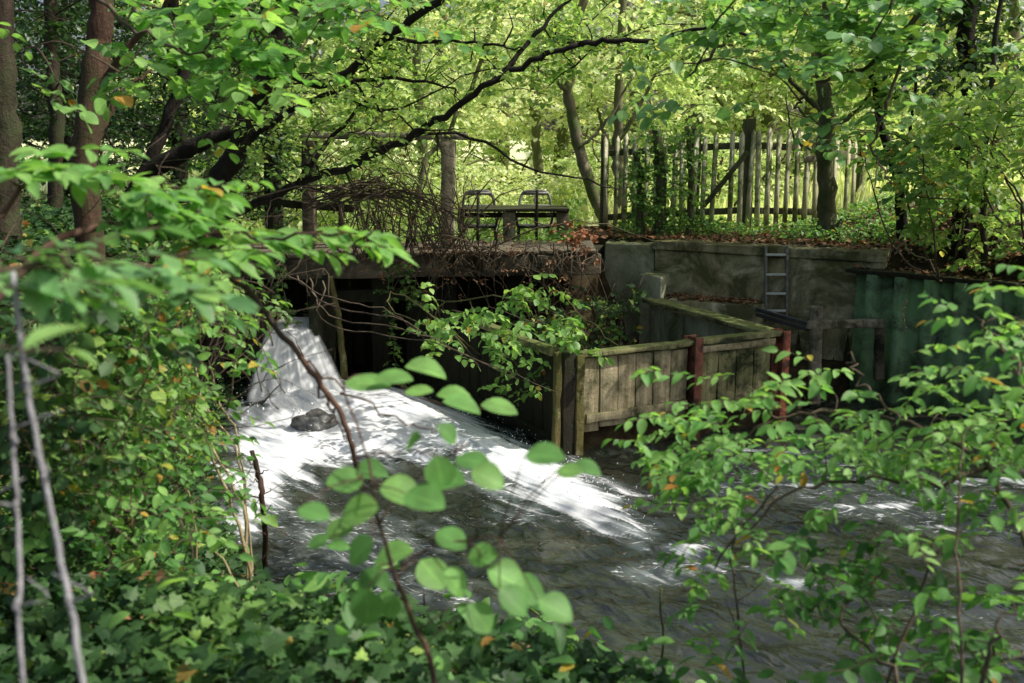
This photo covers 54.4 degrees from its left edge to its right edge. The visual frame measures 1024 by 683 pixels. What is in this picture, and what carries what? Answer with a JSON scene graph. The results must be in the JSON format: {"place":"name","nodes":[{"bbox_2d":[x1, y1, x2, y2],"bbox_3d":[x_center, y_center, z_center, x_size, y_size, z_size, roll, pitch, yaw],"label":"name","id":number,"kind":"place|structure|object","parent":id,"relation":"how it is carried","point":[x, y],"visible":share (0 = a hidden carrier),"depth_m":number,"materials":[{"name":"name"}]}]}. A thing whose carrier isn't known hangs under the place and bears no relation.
{"place":"outdoors","nodes":[
{"label":"outdoors","id":0,"kind":"place"},
{"bbox_2d":[250,317,342,401],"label":"waterfall","id":1,"kind":"structure","parent":0,"point":[281,352],"depth_m":11.17,"materials":[{"name":"liquid"}]},
{"bbox_2d":[0,139,1023,682],"bbox_3d":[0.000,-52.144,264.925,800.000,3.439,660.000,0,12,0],"label":"ground","id":2,"kind":"structure","parent":0,"point":[600,435],"depth_m":11.97,"materials":[{"name":"soil"}]},
{"bbox_2d":[0,0,22,263],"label":"woodland tree","id":3,"kind":"object","parent":2,"relation":"on","point":[11,126],"visible":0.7,"depth_m":7.76,"materials":[{"name":"brown plant"}]},
{"bbox_2d":[0,354,62,682],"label":"grey stem","id":4,"kind":"object","parent":2,"relation":"on","point":[17,605],"visible":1,"depth_m":1.47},
{"bbox_2d":[14,0,83,207],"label":"evergreen tree","id":5,"kind":"object","parent":2,"relation":"on","point":[26,119],"visible":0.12,"depth_m":13.51,"materials":[{"name":"green plant"}]},
{"bbox_2d":[9,271,92,682],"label":"grey stem","id":6,"kind":"object","parent":2,"relation":"on","point":[26,384],"visible":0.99,"depth_m":1.49,"materials":[{"name":"wood"}]},
{"bbox_2d":[14,0,176,217],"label":"woodland tree","id":7,"kind":"object","parent":2,"relation":"on","point":[53,28],"visible":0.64,"depth_m":10.84,"materials":[{"name":"green plant"}]},
{"bbox_2d":[0,245,217,562],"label":"bank bush","id":8,"kind":"object","parent":2,"relation":"on","point":[65,466],"visible":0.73,"depth_m":3.13,"materials":[{"name":"green plant"}]},
{"bbox_2d":[14,0,225,228],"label":"evergreen tree","id":9,"kind":"object","parent":2,"relation":"on","point":[121,36],"visible":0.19,"depth_m":14.51,"materials":[{"name":"green plant"}]},
{"bbox_2d":[69,0,176,261],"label":"woodland tree","id":10,"kind":"object","parent":2,"relation":"on","point":[100,25],"visible":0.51,"depth_m":8.93,"materials":[{"name":"brown plant"}]},
{"bbox_2d":[0,226,259,367],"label":"elder shrub","id":11,"kind":"object","parent":2,"relation":"on","point":[42,288],"visible":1,"depth_m":1.57,"materials":[{"name":"green plant"}]},
{"bbox_2d":[0,190,264,586],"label":"bush","id":12,"kind":"object","parent":2,"relation":"on","point":[35,228],"visible":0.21,"depth_m":8.59,"materials":[{"name":"green plant"}]},
{"bbox_2d":[0,294,314,625],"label":"bank bush","id":13,"kind":"object","parent":2,"relation":"on","point":[132,502],"visible":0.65,"depth_m":3.65,"materials":[{"name":"green plant"}]},
{"bbox_2d":[2,205,332,570],"bbox_3d":[-1.642,0.292,4.199,1.431,1.703,1.300,8,14,35],"label":"bank bush","id":14,"kind":"object","parent":2,"relation":"on","point":[149,419],"visible":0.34,"depth_m":4.00,"materials":[{"name":"green plant"}]},
{"bbox_2d":[39,0,300,223],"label":"evergreen tree","id":15,"kind":"object","parent":2,"relation":"on","point":[181,177],"visible":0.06,"depth_m":15.80,"materials":[{"name":"green plant"}]},
{"bbox_2d":[0,129,370,571],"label":"bank bush","id":16,"kind":"object","parent":2,"relation":"on","point":[191,324],"visible":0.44,"depth_m":3.75,"materials":[{"name":"green plant"}]},
{"bbox_2d":[65,6,318,221],"bbox_3d":[-3.974,-2.810,12.264,3.399,3.086,2.417,0,12,0],"label":"woodland tree","id":17,"kind":"object","parent":2,"relation":"on","point":[186,149],"visible":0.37,"depth_m":11.60,"materials":[{"name":"green plant"}]},
{"bbox_2d":[113,0,318,189],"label":"tree","id":18,"kind":"object","parent":2,"relation":"on","point":[201,163],"visible":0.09,"depth_m":18.21,"materials":[{"name":"green plant"}]},
{"bbox_2d":[0,144,438,468],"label":"elder shrub","id":19,"kind":"object","parent":2,"relation":"on","point":[32,172],"visible":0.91,"depth_m":2.60,"materials":[{"name":"green plant"}]},
{"bbox_2d":[186,408,254,590],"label":"dry stalk","id":20,"kind":"object","parent":2,"relation":"on","point":[240,530],"visible":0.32,"depth_m":4.50,"materials":[{"name":"plant"}]},
{"bbox_2d":[111,158,330,547],"bbox_3d":[-1.677,0.248,5.768,1.673,2.593,1.230,8,14,34],"label":"bank bush","id":21,"kind":"object","parent":2,"relation":"on","point":[228,346],"visible":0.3,"depth_m":5.64,"materials":[{"name":"green plant"}]},
{"bbox_2d":[126,8,348,200],"bbox_3d":[-5.163,-5.310,19.966,3.914,5.332,4.386,4,12,18],"label":"tree","id":22,"kind":"object","parent":2,"relation":"on","point":[331,149],"visible":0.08,"depth_m":20.11,"materials":[{"name":"green plant"}]},
{"bbox_2d":[0,0,507,163],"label":"hazel tree","id":23,"kind":"object","parent":2,"relation":"on","point":[248,56],"visible":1,"depth_m":4.44,"materials":[{"name":"green plant"}]},
{"bbox_2d":[142,0,366,163],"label":"tree","id":24,"kind":"object","parent":2,"relation":"on","point":[359,9],"visible":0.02,"depth_m":25.32,"materials":[{"name":"green plant"}]},
{"bbox_2d":[247,450,272,598],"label":"dead twig","id":25,"kind":"object","parent":2,"relation":"on","point":[261,488],"visible":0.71,"depth_m":5.25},
{"bbox_2d":[223,0,356,293],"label":"ivy clad tree","id":26,"kind":"object","parent":2,"relation":"on","point":[279,222],"visible":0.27,"depth_m":12.84,"materials":[{"name":"green plant"}]},
{"bbox_2d":[231,165,381,230],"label":"sunlit bush","id":27,"kind":"object","parent":2,"relation":"on","point":[333,215],"visible":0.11,"depth_m":15.88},
{"bbox_2d":[202,12,429,194],"bbox_3d":[-4.385,-4.778,21.278,4.664,4.442,4.153,-8,14,-34],"label":"tree","id":28,"kind":"object","parent":2,"relation":"on","point":[321,108],"visible":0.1,"depth_m":20.92,"materials":[{"name":"green plant"}]},
{"bbox_2d":[0,358,672,682],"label":"ivy ground cover","id":29,"kind":"object","parent":2,"relation":"on","point":[145,639],"visible":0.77,"depth_m":2.96,"materials":[{"name":"green plant"}]},
{"bbox_2d":[100,185,594,344],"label":"undergrowth","id":30,"kind":"object","parent":2,"relation":"on","point":[543,236],"visible":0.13,"depth_m":15.08,"materials":[{"name":"brown plant"}]},
{"bbox_2d":[253,0,455,169],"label":"tree","id":31,"kind":"object","parent":2,"relation":"on","point":[342,107],"visible":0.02,"depth_m":28.90,"materials":[{"name":"green plant"}]},
{"bbox_2d":[286,10,480,180],"bbox_3d":[-3.484,-5.618,24.126,5.449,4.976,4.591,0,12,0],"label":"tree","id":32,"kind":"object","parent":2,"relation":"on","point":[377,118],"visible":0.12,"depth_m":24.27,"materials":[{"name":"green plant"}]},
{"bbox_2d":[317,148,455,228],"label":"sunlit bush","id":33,"kind":"object","parent":2,"relation":"on","point":[392,165],"visible":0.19,"depth_m":17.17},
{"bbox_2d":[0,509,814,682],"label":"undergrowth","id":34,"kind":"object","parent":2,"relation":"on","point":[315,581],"visible":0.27,"depth_m":3.09,"materials":[{"name":"green plant"}]},
{"bbox_2d":[321,0,498,177],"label":"slender tree","id":35,"kind":"object","parent":2,"relation":"on","point":[421,107],"visible":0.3,"depth_m":21.19,"materials":[{"name":"green plant"}]},
{"bbox_2d":[222,239,604,399],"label":"sluice deck","id":36,"kind":"structure","parent":2,"relation":"on","point":[352,284],"depth_m":12.33,"materials":[{"name":"wood"}]},
{"bbox_2d":[268,258,301,327],"bbox_3d":[-2.633,-0.563,11.496,0.348,0.800,0.368,-8,14,-36],"label":"ivy strand","id":37,"kind":"object","parent":36,"relation":"hanging from","point":[283,307],"visible":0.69,"depth_m":11.47,"materials":[{"name":"green plant"}]},
{"bbox_2d":[267,131,467,248],"bbox_3d":[-1.797,-1.851,12.324,2.520,1.472,0.216,0,12,-2],"label":"sluice gantry","id":38,"kind":"object","parent":36,"relation":"on","point":[448,163],"visible":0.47,"depth_m":12.25,"materials":[{"name":"brown wood"}]},
{"bbox_2d":[373,262,413,387],"bbox_3d":[-1.400,-0.187,11.712,0.392,1.562,0.314,6,13,26],"label":"ivy strand","id":39,"kind":"object","parent":36,"relation":"hanging from","point":[398,348],"visible":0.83,"depth_m":11.71,"materials":[{"name":"green plant"}]},
{"bbox_2d":[393,263,423,311],"bbox_3d":[-1.196,-0.646,11.681,0.445,0.552,0.356,0,12,0],"label":"ivy strand","id":40,"kind":"object","parent":36,"relation":"hanging from","point":[414,292],"visible":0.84,"depth_m":11.65,"materials":[{"name":"green plant"}]},
{"bbox_2d":[249,146,649,322],"bbox_3d":[-0.668,-1.170,11.470,4.727,2.148,1.559,0,12,0],"label":"dead creeper","id":41,"kind":"object","parent":36,"relation":"on","point":[382,191],"visible":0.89,"depth_m":11.50,"materials":[{"name":"brown plant"}]},
{"bbox_2d":[457,205,568,239],"bbox_3d":[0.030,-1.514,14.297,1.600,0.842,0.722,0,12,0],"label":"garden table","id":42,"kind":"object","parent":36,"relation":"on","point":[561,215],"visible":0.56,"depth_m":13.99,"materials":[{"name":"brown wood"}]},
{"bbox_2d":[515,190,554,239],"bbox_3d":[0.337,-1.753,14.756,0.620,0.961,0.591,1,12,3],"label":"garden chair","id":43,"kind":"object","parent":36,"relation":"on","point":[540,192],"visible":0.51,"depth_m":14.90,"materials":[{"name":"metal"}]},
{"bbox_2d":[549,221,599,264],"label":"withered sprig","id":44,"kind":"object","parent":36,"relation":"on","point":[575,242],"visible":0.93,"depth_m":11.97,"materials":[{"name":"brown plant"}]},
{"bbox_2d":[284,273,555,391],"bbox_3d":[-0.774,-0.062,8.120,2.275,0.949,0.225,2,12,9],"label":"bare cane","id":45,"kind":"object","parent":2,"relation":"on","point":[323,295],"visible":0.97,"depth_m":8.08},
{"bbox_2d":[330,140,513,209],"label":"sunlit bush","id":46,"kind":"object","parent":2,"relation":"on","point":[460,167],"visible":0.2,"depth_m":20.81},
{"bbox_2d":[342,4,523,189],"bbox_3d":[-2.191,-6.284,26.099,5.218,5.380,5.498,0,12,0],"label":"tree","id":47,"kind":"object","parent":2,"relation":"on","point":[472,125],"visible":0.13,"depth_m":25.89,"materials":[{"name":"green plant"}]},
{"bbox_2d":[297,357,600,682],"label":"hazel sapling","id":48,"kind":"object","parent":2,"relation":"on","point":[520,591],"visible":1,"depth_m":1.91,"materials":[{"name":"green plant"}]},
{"bbox_2d":[356,0,542,151],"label":"tree","id":49,"kind":"object","parent":2,"relation":"on","point":[444,17],"visible":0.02,"depth_m":35.42,"materials":[{"name":"green plant"}]},
{"bbox_2d":[379,0,555,218],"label":"slender tree","id":50,"kind":"object","parent":2,"relation":"on","point":[433,20],"visible":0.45,"depth_m":16.77,"materials":[{"name":"green plant"}]},
{"bbox_2d":[408,165,552,221],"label":"sunlit bush","id":51,"kind":"object","parent":2,"relation":"on","point":[498,186],"visible":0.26,"depth_m":18.75,"materials":[{"name":"green plant"}]},
{"bbox_2d":[188,0,787,398],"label":"leaning tree","id":52,"kind":"object","parent":2,"relation":"on","point":[245,134],"visible":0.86,"depth_m":10.14,"materials":[{"name":"green plant"}]},
{"bbox_2d":[412,0,586,160],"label":"tree","id":53,"kind":"object","parent":2,"relation":"on","point":[458,22],"visible":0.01,"depth_m":52.19,"materials":[{"name":"green plant"}]},
{"bbox_2d":[421,1,589,182],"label":"tree","id":54,"kind":"object","parent":2,"relation":"on","point":[484,113],"visible":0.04,"depth_m":29.09,"materials":[{"name":"green plant"}]},
{"bbox_2d":[453,125,575,192],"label":"sunlit bush","id":55,"kind":"object","parent":2,"relation":"on","point":[545,151],"visible":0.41,"depth_m":25.44,"materials":[{"name":"plant"}]},
{"bbox_2d":[470,165,573,204],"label":"sunlit bush","id":56,"kind":"object","parent":2,"relation":"on","point":[539,184],"visible":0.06,"depth_m":20.60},
{"bbox_2d":[22,152,1023,243],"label":"grass","id":57,"kind":"structure","parent":2,"relation":"on","point":[867,191],"depth_m":15.98,"materials":[{"name":"green plant"}]},
{"bbox_2d":[459,0,608,201],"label":"slender tree","id":58,"kind":"object","parent":2,"relation":"on","point":[502,119],"visible":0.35,"depth_m":23.03,"materials":[{"name":"green plant"}]},
{"bbox_2d":[461,0,643,172],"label":"tree","id":59,"kind":"object","parent":2,"relation":"on","point":[560,138],"visible":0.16,"depth_m":26.26,"materials":[{"name":"green plant"}]},
{"bbox_2d":[489,275,653,351],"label":"scrub bush","id":60,"kind":"object","parent":2,"relation":"on","point":[616,311],"visible":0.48,"depth_m":11.71,"materials":[{"name":"green plant"}]},
{"bbox_2d":[487,0,672,224],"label":"slender tree","id":61,"kind":"object","parent":2,"relation":"on","point":[570,95],"visible":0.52,"depth_m":14.98,"materials":[{"name":"green plant"}]},
{"bbox_2d":[489,0,670,157],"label":"tree","id":62,"kind":"object","parent":2,"relation":"on","point":[543,132],"visible":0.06,"depth_m":40.03,"materials":[{"name":"green plant"}]},
{"bbox_2d":[512,161,651,218],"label":"sunlit bush","id":63,"kind":"object","parent":2,"relation":"on","point":[576,185],"visible":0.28,"depth_m":17.51,"materials":[{"name":"green plant"}]},
{"bbox_2d":[405,299,790,455],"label":"planked wall","id":64,"kind":"structure","parent":2,"relation":"on","point":[590,394],"depth_m":9.96,"materials":[{"name":"brown wood"}]},
{"bbox_2d":[387,273,619,407],"bbox_3d":[-0.166,0.004,9.817,1.832,1.467,2.257,-7,13,-30],"label":"bramble","id":65,"kind":"object","parent":64,"relation":"on","point":[446,333],"visible":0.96,"depth_m":9.44,"materials":[{"name":"green plant"}]},
{"bbox_2d":[520,0,731,173],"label":"tree","id":66,"kind":"object","parent":2,"relation":"on","point":[582,106],"visible":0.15,"depth_m":22.36,"materials":[{"name":"green plant"}]},
{"bbox_2d":[548,117,719,192],"bbox_3d":[2.515,-3.413,19.655,3.575,2.272,2.921,0,12,0],"label":"sunlit bush","id":67,"kind":"object","parent":2,"relation":"on","point":[592,155],"visible":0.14,"depth_m":19.73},
{"bbox_2d":[613,129,663,240],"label":"ivy clad tree","id":68,"kind":"object","parent":2,"relation":"on","point":[640,202],"visible":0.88,"depth_m":13.38,"materials":[{"name":"green plant"}]},
{"bbox_2d":[627,115,687,237],"bbox_3d":[1.978,-2.166,13.440,0.883,1.785,0.814,0,12,0],"label":"ivy clad tree","id":69,"kind":"object","parent":2,"relation":"on","point":[661,223],"visible":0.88,"depth_m":13.35,"materials":[{"name":"green plant"}]},
{"bbox_2d":[566,0,793,143],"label":"tree","id":70,"kind":"object","parent":2,"relation":"on","point":[662,87],"visible":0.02,"depth_m":30.61,"materials":[{"name":"green plant"}]},
{"bbox_2d":[579,0,784,184],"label":"tree","id":71,"kind":"object","parent":2,"relation":"on","point":[717,98],"visible":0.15,"depth_m":20.82,"materials":[{"name":"green plant"}]},
{"bbox_2d":[596,0,782,212],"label":"slender tree","id":72,"kind":"object","parent":2,"relation":"on","point":[620,131],"visible":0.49,"depth_m":15.41,"materials":[{"name":"green plant"}]},
{"bbox_2d":[667,112,722,237],"bbox_3d":[2.406,-2.136,13.453,0.667,1.866,0.718,-4,12,-19],"label":"ivy clad tree","id":73,"kind":"object","parent":2,"relation":"on","point":[690,156],"visible":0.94,"depth_m":13.37,"materials":[{"name":"green plant"}]},
{"bbox_2d":[642,298,774,350],"bbox_3d":[2.222,0.112,11.579,0.290,0.946,2.276,-5,13,-24],"label":"flume side","id":74,"kind":"object","parent":2,"relation":"on","point":[668,325],"visible":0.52,"depth_m":11.76,"materials":[{"name":"concrete"}]},
{"bbox_2d":[649,134,784,218],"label":"sunlit bush","id":75,"kind":"object","parent":2,"relation":"on","point":[720,161],"visible":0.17,"depth_m":16.38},
{"bbox_2d":[615,0,848,186],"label":"tree","id":76,"kind":"object","parent":2,"relation":"on","point":[756,114],"visible":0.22,"depth_m":20.91,"materials":[{"name":"green plant"}]},
{"bbox_2d":[599,118,888,234],"bbox_3d":[4.259,-2.425,14.897,6.036,1.749,1.555,-6,13,-26],"label":"picket fence","id":77,"kind":"object","parent":2,"relation":"on","point":[747,145],"visible":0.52,"depth_m":14.00,"materials":[{"name":"wood"}]},
{"bbox_2d":[604,238,891,360],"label":"retaining wall","id":78,"kind":"structure","parent":2,"relation":"on","point":[817,275],"depth_m":12.41,"materials":[{"name":"concrete"}]},
{"bbox_2d":[665,291,762,304],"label":"leaf litter","id":79,"kind":"object","parent":78,"relation":"on","point":[716,298],"visible":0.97,"depth_m":12.53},
{"bbox_2d":[764,246,788,315],"bbox_3d":[3.242,-0.733,12.220,0.353,0.898,0.068,7,13,30],"label":"ladder","id":80,"kind":"object","parent":78,"relation":"attached to","point":[785,274],"visible":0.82,"depth_m":12.19,"materials":[{"name":"metal"}]},
{"bbox_2d":[649,0,892,170],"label":"tree","id":81,"kind":"object","parent":2,"relation":"on","point":[767,119],"visible":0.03,"depth_m":25.24,"materials":[{"name":"green plant"}]},
{"bbox_2d":[569,204,978,251],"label":"leaf litter","id":82,"kind":"object","parent":2,"relation":"on","point":[603,234],"visible":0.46,"depth_m":13.14,"materials":[{"name":"plant"}]},
{"bbox_2d":[609,190,951,245],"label":"undergrowth","id":83,"kind":"object","parent":2,"relation":"on","point":[796,229],"visible":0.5,"depth_m":13.45,"materials":[{"name":"green plant"}]},
{"bbox_2d":[706,127,875,203],"bbox_3d":[5.099,-2.981,18.207,2.945,1.889,2.538,0,12,0],"label":"sunlit bush","id":84,"kind":"object","parent":2,"relation":"on","point":[782,177],"visible":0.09,"depth_m":17.91,"materials":[{"name":"green plant"}]},
{"bbox_2d":[663,0,919,243],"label":"tree","id":85,"kind":"object","parent":2,"relation":"on","point":[826,203],"visible":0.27,"depth_m":12.93,"materials":[{"name":"green plant"}]},
{"bbox_2d":[601,264,1023,682],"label":"elder shrub","id":86,"kind":"object","parent":2,"relation":"on","point":[849,447],"visible":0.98,"depth_m":3.04,"materials":[{"name":"green plant"}]},
{"bbox_2d":[607,0,1023,183],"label":"hazel tree","id":87,"kind":"object","parent":2,"relation":"on","point":[844,25],"visible":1,"depth_m":5.25,"materials":[{"name":"green plant"}]},
{"bbox_2d":[704,0,927,151],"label":"tree","id":88,"kind":"object","parent":2,"relation":"on","point":[763,94],"visible":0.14,"depth_m":21.09,"materials":[{"name":"green plant"}]},
{"bbox_2d":[806,305,884,405],"bbox_3d":[3.780,0.134,11.284,1.106,1.139,0.168,-4,12,-18],"label":"post rail","id":89,"kind":"object","parent":2,"relation":"on","point":[817,324],"visible":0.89,"depth_m":11.15,"materials":[{"name":"brown wood"}]},
{"bbox_2d":[755,307,808,330],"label":"guide bars","id":90,"kind":"object","parent":89,"relation":"attached to","point":[785,317],"visible":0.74,"depth_m":11.43,"materials":[{"name":"metal"}]},
{"bbox_2d":[773,91,947,177],"bbox_3d":[6.439,-3.603,18.444,3.159,2.127,2.878,7,14,32],"label":"sunlit bush","id":91,"kind":"object","parent":2,"relation":"on","point":[887,124],"visible":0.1,"depth_m":18.19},
{"bbox_2d":[809,2,935,149],"bbox_3d":[7.057,-5.396,19.875,2.936,4.634,5.907,4,12,20],"label":"slender tree","id":92,"kind":"object","parent":2,"relation":"on","point":[863,96],"visible":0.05,"depth_m":18.70,"materials":[{"name":"green plant"}]},
{"bbox_2d":[809,0,937,240],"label":"tree","id":93,"kind":"object","parent":2,"relation":"on","point":[875,82],"visible":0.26,"depth_m":12.15,"materials":[{"name":"green plant"}]},
{"bbox_2d":[793,97,979,283],"bbox_3d":[4.114,-1.359,9.921,2.895,2.051,1.438,-9,15,-38],"label":"shrub","id":94,"kind":"object","parent":2,"relation":"on","point":[906,176],"visible":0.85,"depth_m":9.60,"materials":[{"name":"green plant"}]},
{"bbox_2d":[766,450,1023,682],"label":"privet shrub","id":95,"kind":"object","parent":2,"relation":"on","point":[938,590],"visible":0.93,"depth_m":2.81,"materials":[{"name":"green plant"}]},
{"bbox_2d":[841,221,1023,281],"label":"leaf litter","id":96,"kind":"object","parent":2,"relation":"on","point":[958,274],"visible":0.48,"depth_m":11.34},
{"bbox_2d":[843,7,1023,164],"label":"tree","id":97,"kind":"object","parent":2,"relation":"on","point":[939,28],"visible":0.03,"depth_m":21.12,"materials":[{"name":"green plant"}]},
{"bbox_2d":[845,268,1023,424],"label":"sheet piling","id":98,"kind":"object","parent":2,"relation":"on","point":[882,293],"visible":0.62,"depth_m":11.24,"materials":[{"name":"green metal"}]},
{"bbox_2d":[870,0,1023,260],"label":"slender tree","id":99,"kind":"object","parent":2,"relation":"on","point":[965,23],"visible":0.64,"depth_m":10.97,"materials":[{"name":"green plant"}]},
{"bbox_2d":[872,117,1023,277],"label":"shrub","id":100,"kind":"object","parent":2,"relation":"on","point":[919,221],"visible":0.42,"depth_m":10.73,"materials":[{"name":"green plant"}]},
{"bbox_2d":[878,52,1023,255],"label":"shrub","id":101,"kind":"object","parent":2,"relation":"on","point":[990,124],"visible":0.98,"depth_m":9.04,"materials":[{"name":"green plant"}]},
{"bbox_2d":[898,0,1023,274],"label":"slender tree","id":102,"kind":"object","parent":2,"relation":"on","point":[996,198],"visible":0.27,"depth_m":10.49,"materials":[{"name":"green plant"}]},
{"bbox_2d":[908,0,1023,164],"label":"tree","id":103,"kind":"object","parent":2,"relation":"on","point":[1014,36],"visible":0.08,"depth_m":19.11,"materials":[{"name":"green plant"}]},
{"bbox_2d":[15,0,1023,138],"label":"sky","id":104,"kind":"structure","parent":0,"point":[381,1],"materials":[{"name":"white"}]},
{"bbox_2d":[195,363,1023,682],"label":"water","id":105,"kind":"structure","parent":0,"point":[583,549],"depth_m":7.78,"materials":[{"name":"liquid"}]},
{"bbox_2d":[290,408,337,431],"bbox_3d":[-2.030,0.865,10.291,0.474,0.316,0.437,11,16,43],"label":"rock","id":106,"kind":"object","parent":105,"relation":"in","point":[318,420],"visible":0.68,"depth_m":10.13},
{"bbox_2d":[329,275,347,378],"bbox_3d":[-2.060,-0.169,11.809,0.254,1.228,0.093,9,15,38],"label":"leaning pole","id":107,"kind":"object","parent":105,"relation":"in","point":[342,353],"visible":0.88,"depth_m":11.78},
{"bbox_2d":[214,374,673,523],"bbox_3d":[-0.758,0.716,9.987,5.805,0.560,2.371,7,13,30],"label":"water spray","id":108,"kind":"object","parent":105,"relation":"on","point":[394,414],"visible":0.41,"depth_m":10.35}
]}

